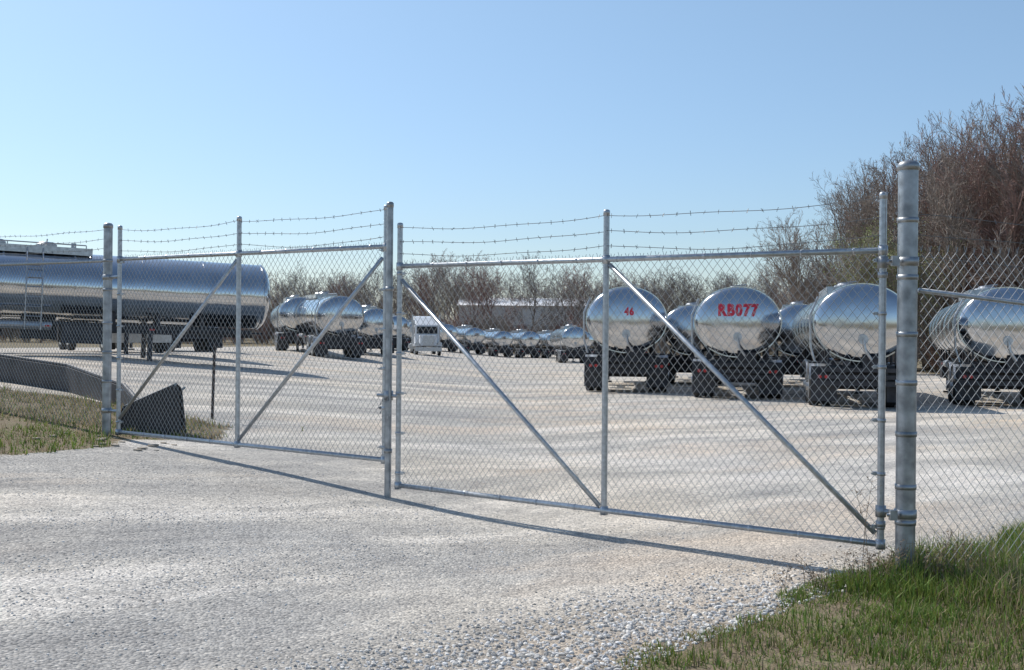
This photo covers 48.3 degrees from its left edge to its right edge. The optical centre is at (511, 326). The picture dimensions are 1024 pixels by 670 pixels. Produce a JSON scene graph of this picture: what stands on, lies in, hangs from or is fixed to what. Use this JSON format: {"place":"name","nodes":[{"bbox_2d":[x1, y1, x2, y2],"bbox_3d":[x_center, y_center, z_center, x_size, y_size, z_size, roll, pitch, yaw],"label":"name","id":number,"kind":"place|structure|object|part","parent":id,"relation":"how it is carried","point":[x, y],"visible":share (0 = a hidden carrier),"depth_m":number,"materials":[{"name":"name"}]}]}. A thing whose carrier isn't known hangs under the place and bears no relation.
{"place":"outdoors","nodes":[
{"label":"outdoors","id":0,"kind":"place"},
{"bbox_2d":[58,325,171,352],"bbox_3d":[-16.129,-0.793,45.928,3.000,3.600,8.250,0,0,-34],"label":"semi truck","id":1,"kind":"object","parent":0,"point":[114,340],"visible":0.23,"depth_m":43.05,"materials":[{"name":"paint"}]},
{"bbox_2d":[0,334,1023,669],"bbox_3d":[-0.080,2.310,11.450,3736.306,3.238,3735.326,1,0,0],"label":"gravel ground","id":2,"kind":"structure","parent":0,"point":[404,586],"depth_m":9.99,"materials":[{"name":"grey gravel"}]},
{"bbox_2d":[0,230,102,427],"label":"chain link fence","id":3,"kind":"object","parent":2,"relation":"on","point":[52,262],"visible":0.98,"depth_m":14.48,"materials":[{"name":"metal"}]},
{"bbox_2d":[0,354,138,404],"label":"guard rail","id":4,"kind":"object","parent":2,"relation":"on","point":[83,387],"visible":0.56,"depth_m":19.58,"materials":[{"name":"metal"}]},
{"bbox_2d":[0,318,195,353],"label":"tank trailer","id":5,"kind":"object","parent":2,"relation":"on","point":[125,341],"visible":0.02,"depth_m":38.59,"materials":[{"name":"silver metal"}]},
{"bbox_2d":[32,432,176,450],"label":"rubble stones","id":6,"kind":"object","parent":2,"relation":"on","point":[137,449],"visible":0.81,"depth_m":12.92,"materials":[{"name":"stone"}]},
{"bbox_2d":[101,223,116,434],"bbox_3d":[-4.789,0.101,13.686,0.300,2.696,0.118,1,0,34],"label":"gate post","id":7,"kind":"object","parent":2,"relation":"on","point":[108,277],"visible":0.98,"depth_m":13.69,"materials":[{"name":"metal"}]},
{"bbox_2d":[115,205,386,463],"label":"chain link gate","id":8,"kind":"structure","parent":7,"relation":"attached to","point":[238,253],"depth_m":12.28,"materials":[{"name":"metal"}]},
{"bbox_2d":[0,239,269,360],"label":"tank trailer","id":9,"kind":"object","parent":2,"relation":"on","point":[16,249],"visible":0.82,"depth_m":32.64,"materials":[{"name":"silver metal"}]},
{"bbox_2d":[0,384,302,454],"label":"grass strip","id":10,"kind":"object","parent":2,"relation":"on","point":[92,438],"depth_m":14.32,"materials":[{"name":"green plant"}]},
{"bbox_2d":[121,382,185,433],"bbox_3d":[-4.540,1.033,14.497,0.833,0.622,0.566,1,0,-12],"label":"concrete barrier","id":11,"kind":"object","parent":2,"relation":"on","point":[155,402],"visible":0.67,"depth_m":14.27,"materials":[{"name":"concrete"}]},
{"bbox_2d":[128,325,222,351],"bbox_3d":[-16.673,-0.549,54.296,2.560,3.407,12.495,1,-1,-31],"label":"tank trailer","id":12,"kind":"object","parent":2,"relation":"on","point":[203,339],"visible":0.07,"depth_m":49.80,"materials":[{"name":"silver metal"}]},
{"bbox_2d":[211,344,216,418],"bbox_3d":[-4.440,0.869,17.000,0.074,1.210,0.044,1,0,0],"label":"steel stake","id":13,"kind":"object","parent":2,"relation":"on","point":[213,374],"visible":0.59,"depth_m":16.98,"materials":[{"name":"metal"}]},
{"bbox_2d":[270,294,313,350],"bbox_3d":[-12.951,-0.221,67.809,2.483,3.305,12.120,1,-1,-14],"label":"tank trailer","id":14,"kind":"object","parent":2,"relation":"on","point":[280,322],"visible":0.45,"depth_m":62.07,"materials":[{"name":"silver metal"}]},
{"bbox_2d":[293,291,365,357],"bbox_3d":[-10.204,-0.199,60.731,2.534,3.373,12.370,0,1,-19],"label":"tank trailer","id":15,"kind":"object","parent":2,"relation":"on","point":[327,296],"visible":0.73,"depth_m":55.33,"materials":[{"name":"silver metal"}]},
{"bbox_2d":[351,304,394,354],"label":"tank trailer","id":16,"kind":"object","parent":2,"relation":"on","point":[376,326],"visible":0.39,"depth_m":70.07,"materials":[{"name":"silver metal"}]},
{"bbox_2d":[376,202,398,497],"bbox_3d":[-1.183,0.270,10.927,0.262,2.932,0.118,1,0,45],"label":"gate post","id":17,"kind":"object","parent":2,"relation":"on","point":[388,395],"visible":0.98,"depth_m":10.91,"materials":[{"name":"metal"}]},
{"bbox_2d":[392,315,409,350],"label":"tank trailer","id":18,"kind":"object","parent":2,"relation":"on","point":[394,333],"visible":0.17,"depth_m":100.23,"materials":[{"name":"silver metal"}]},
{"bbox_2d":[403,319,411,342],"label":"tank trailer","id":19,"kind":"object","parent":2,"relation":"on","point":[409,332],"visible":0.09,"depth_m":127.06,"materials":[{"name":"silver metal"}]},
{"bbox_2d":[408,315,443,355],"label":"semi truck","id":20,"kind":"object","parent":2,"relation":"on","point":[425,331],"visible":0.81,"depth_m":90.92,"materials":[{"name":"white paint"}]},
{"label":"windows","id":21,"kind":"part","parent":20,"relation":"part of","materials":[{"name":"black glass"}]},
{"bbox_2d":[440,322,457,351],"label":"tank trailer","id":22,"kind":"object","parent":2,"relation":"on","point":[448,340],"visible":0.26,"depth_m":128.18,"materials":[{"name":"silver metal"}]},
{"bbox_2d":[0,305,919,355],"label":"distant brush","id":23,"kind":"object","parent":2,"relation":"on","point":[499,327],"visible":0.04,"depth_m":164.45,"materials":[{"name":"brown plant"}]},
{"bbox_2d":[455,324,484,353],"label":"tank trailer","id":24,"kind":"object","parent":2,"relation":"on","point":[471,340],"visible":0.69,"depth_m":129.23,"materials":[{"name":"silver metal"}]},
{"bbox_2d":[480,328,513,356],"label":"tank trailer","id":25,"kind":"object","parent":2,"relation":"on","point":[496,342],"visible":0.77,"depth_m":130.27,"materials":[{"name":"silver metal"}]},
{"bbox_2d":[459,305,587,330],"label":"walls","id":26,"kind":"structure","parent":2,"relation":"on","point":[528,312],"depth_m":194.00,"materials":[{"name":"metal"}]},
{"bbox_2d":[458,298,589,305],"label":"roof","id":27,"kind":"structure","parent":26,"relation":"on","point":[507,301],"depth_m":198.27,"materials":[{"name":"metal"}]},
{"bbox_2d":[509,329,540,357],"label":"tank trailer","id":28,"kind":"object","parent":2,"relation":"on","point":[521,332],"visible":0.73,"depth_m":131.32,"materials":[{"name":"silver metal"}]},
{"bbox_2d":[536,330,555,357],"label":"tank trailer","id":29,"kind":"object","parent":2,"relation":"on","point":[546,342],"visible":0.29,"depth_m":132.52,"materials":[{"name":"silver metal"}]},
{"bbox_2d":[550,324,588,362],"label":"tank trailer","id":30,"kind":"object","parent":2,"relation":"on","point":[574,342],"visible":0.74,"depth_m":96.24,"materials":[{"name":"silver metal"}]},
{"bbox_2d":[224,248,927,352],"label":"distant tree line","id":31,"kind":"object","parent":2,"relation":"on","point":[665,296],"visible":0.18,"depth_m":184.23,"materials":[{"name":"brown plant"}]},
{"bbox_2d":[571,332,593,358],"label":"tank trailer","id":32,"kind":"object","parent":2,"relation":"on","point":[590,341],"visible":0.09,"depth_m":130.28,"materials":[{"name":"silver metal"}]},
{"bbox_2d":[589,340,619,353],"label":"tank trailer","id":33,"kind":"object","parent":2,"relation":"on","point":[595,343],"visible":0.06,"depth_m":133.26,"materials":[{"name":"silver metal"}]},
{"bbox_2d":[582,284,670,391],"bbox_3d":[4.277,0.347,42.135,2.765,3.680,13.494,1,-1,6],"label":"tank trailer","id":34,"kind":"object","parent":2,"relation":"on","point":[635,338],"visible":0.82,"depth_m":35.66,"materials":[{"name":"silver metal"}]},
{"bbox_2d":[659,302,721,383],"bbox_3d":[7.871,0.651,50.102,2.560,3.407,12.495,0,-1,9],"label":"tank trailer","id":35,"kind":"object","parent":2,"relation":"on","point":[677,345],"visible":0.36,"depth_m":44.20,"materials":[{"name":"silver metal"}]},
{"bbox_2d":[690,284,785,397],"bbox_3d":[7.465,0.403,38.052,2.637,3.509,12.870,1,-1,11],"label":"tank trailer","id":36,"kind":"object","parent":2,"relation":"on","point":[774,369],"visible":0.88,"depth_m":31.94,"materials":[{"name":"silver metal"}]},
{"bbox_2d":[742,207,848,356],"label":"bare tree","id":37,"kind":"object","parent":2,"relation":"on","point":[792,289],"visible":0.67,"depth_m":79.87,"materials":[{"name":"brown plant"}]},
{"bbox_2d":[768,301,831,374],"bbox_3d":[11.922,0.653,48.035,2.560,3.407,12.495,1,-1,12],"label":"tank trailer","id":38,"kind":"object","parent":2,"relation":"on","point":[788,341],"visible":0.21,"depth_m":42.22,"materials":[{"name":"silver metal"}]},
{"bbox_2d":[772,549,840,592],"bbox_3d":[1.983,1.657,7.718,0.510,0.238,0.571,1,0,0],"label":"dry weed","id":39,"kind":"object","parent":2,"relation":"on","point":[810,574],"visible":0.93,"depth_m":7.73,"materials":[{"name":"brown plant"}]},
{"bbox_2d":[617,515,1023,669],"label":"grass verge","id":40,"kind":"object","parent":2,"relation":"on","point":[1000,573],"depth_m":6.86,"materials":[{"name":"green plant"}]},
{"bbox_2d":[796,172,875,286],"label":"bare tree","id":41,"kind":"object","parent":2,"relation":"on","point":[833,213],"visible":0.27,"depth_m":81.83,"materials":[{"name":"brown plant"}]},
{"bbox_2d":[792,281,896,406],"bbox_3d":[9.758,0.412,33.857,2.560,3.407,12.495,0,-1,11],"label":"tank trailer","id":42,"kind":"object","parent":2,"relation":"on","point":[891,337],"visible":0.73,"depth_m":28.03,"materials":[{"name":"silver metal"}]},
{"bbox_2d":[800,153,909,287],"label":"bare tree","id":43,"kind":"object","parent":2,"relation":"on","point":[856,189],"visible":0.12,"depth_m":82.33,"materials":[{"name":"brown plant"}]},
{"bbox_2d":[797,170,930,285],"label":"bare tree","id":44,"kind":"object","parent":2,"relation":"on","point":[859,224],"visible":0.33,"depth_m":73.76,"materials":[{"name":"brown plant"}]},
{"bbox_2d":[852,476,889,570],"bbox_3d":[2.491,1.393,8.008,0.281,0.770,0.185,0,0,-30],"label":"dry weed","id":45,"kind":"object","parent":2,"relation":"on","point":[866,516],"visible":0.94,"depth_m":8.00,"materials":[{"name":"brown plant"}]},
{"bbox_2d":[820,534,933,586],"bbox_3d":[2.484,1.603,7.821,0.762,0.358,0.445,1,0,22],"label":"dry weed","id":46,"kind":"object","parent":2,"relation":"on","point":[869,562],"visible":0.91,"depth_m":7.81,"materials":[{"name":"brown plant"}]},
{"bbox_2d":[819,212,942,299],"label":"budding tree","id":47,"kind":"object","parent":2,"relation":"on","point":[862,258],"visible":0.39,"depth_m":68.05,"materials":[{"name":"brown plant"}]},
{"bbox_2d":[806,137,967,369],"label":"bare tree","id":48,"kind":"object","parent":2,"relation":"on","point":[885,190],"visible":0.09,"depth_m":77.99,"materials":[{"name":"brown plant"}]},
{"bbox_2d":[807,285,975,371],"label":"brush thicket","id":49,"kind":"object","parent":2,"relation":"on","point":[931,349],"visible":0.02,"depth_m":71.06,"materials":[{"name":"brown plant"}]},
{"bbox_2d":[875,160,919,573],"bbox_3d":[2.721,0.380,8.053,0.255,3.100,0.228,1,0,0],"label":"gate post","id":50,"kind":"object","parent":2,"relation":"on","point":[902,515],"visible":0.95,"depth_m":7.97,"materials":[{"name":"metal"}]},
{"bbox_2d":[394,192,887,549],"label":"chain link gate","id":51,"kind":"structure","parent":50,"relation":"attached to","point":[606,259],"depth_m":9.28,"materials":[{"name":"metal"}]},
{"bbox_2d":[850,227,966,362],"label":"budding tree","id":52,"kind":"object","parent":2,"relation":"on","point":[928,296],"visible":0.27,"depth_m":66.67,"materials":[{"name":"brown plant"}]},
{"bbox_2d":[840,154,979,327],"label":"bare tree","id":53,"kind":"object","parent":2,"relation":"on","point":[887,207],"visible":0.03,"depth_m":78.27,"materials":[{"name":"brown plant"}]},
{"bbox_2d":[862,133,992,326],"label":"bare tree","id":54,"kind":"object","parent":2,"relation":"on","point":[924,222],"visible":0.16,"depth_m":70.96,"materials":[{"name":"brown plant"}]},
{"bbox_2d":[888,131,999,357],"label":"bare tree","id":55,"kind":"object","parent":2,"relation":"on","point":[920,175],"visible":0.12,"depth_m":72.51,"materials":[{"name":"brown plant"}]},
{"bbox_2d":[888,110,1006,313],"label":"bare tree","id":56,"kind":"object","parent":2,"relation":"on","point":[927,141],"visible":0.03,"depth_m":73.63,"materials":[{"name":"brown plant"}]},
{"bbox_2d":[900,525,994,589],"bbox_3d":[3.086,1.595,7.963,0.772,0.380,0.556,0,0,-42],"label":"dry weed","id":57,"kind":"object","parent":2,"relation":"on","point":[939,564],"visible":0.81,"depth_m":7.89,"materials":[{"name":"brown plant"}]},
{"bbox_2d":[872,129,1023,359],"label":"bare tree","id":58,"kind":"object","parent":2,"relation":"on","point":[953,226],"visible":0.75,"depth_m":65.81,"materials":[{"name":"brown plant"}]},
{"bbox_2d":[888,97,1023,281],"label":"bare tree","id":59,"kind":"object","parent":2,"relation":"on","point":[923,134],"visible":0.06,"depth_m":80.11,"materials":[{"name":"brown plant"}]},
{"bbox_2d":[918,133,1022,301],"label":"bare tree","id":60,"kind":"object","parent":2,"relation":"on","point":[960,287],"visible":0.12,"depth_m":69.55,"materials":[{"name":"brown plant"}]},
{"bbox_2d":[918,211,1023,568],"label":"chain link fence","id":61,"kind":"object","parent":2,"relation":"on","point":[961,295],"visible":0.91,"depth_m":8.12,"materials":[{"name":"metal"}]},
{"bbox_2d":[918,85,1023,291],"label":"bare tree","id":62,"kind":"object","parent":2,"relation":"on","point":[1010,109],"visible":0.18,"depth_m":66.38,"materials":[{"name":"brown plant"}]},
{"bbox_2d":[929,284,1023,404],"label":"tank trailer","id":63,"kind":"object","parent":2,"relation":"on","point":[993,362],"visible":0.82,"depth_m":29.28,"materials":[{"name":"silver metal"}]},
{"bbox_2d":[931,112,1023,288],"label":"bare tree","id":64,"kind":"object","parent":2,"relation":"on","point":[1015,213],"visible":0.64,"depth_m":65.01,"materials":[{"name":"brown plant"}]},
{"bbox_2d":[939,83,1023,288],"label":"bare tree","id":65,"kind":"object","parent":2,"relation":"on","point":[1011,205],"visible":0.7,"depth_m":64.30,"materials":[{"name":"brown plant"}]},
{"bbox_2d":[944,130,1023,290],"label":"bare tree","id":66,"kind":"object","parent":2,"relation":"on","point":[993,193],"visible":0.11,"depth_m":68.06,"materials":[{"name":"brown plant"}]},
{"bbox_2d":[973,114,1023,176],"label":"bare tree","id":67,"kind":"object","parent":2,"relation":"on","point":[1017,139],"visible":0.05,"depth_m":73.67,"materials":[{"name":"brown plant"}]},
{"bbox_2d":[0,0,1023,322],"label":"sky","id":68,"kind":"structure","parent":0,"point":[156,115],"materials":[{"name":"blue"}]}
]}

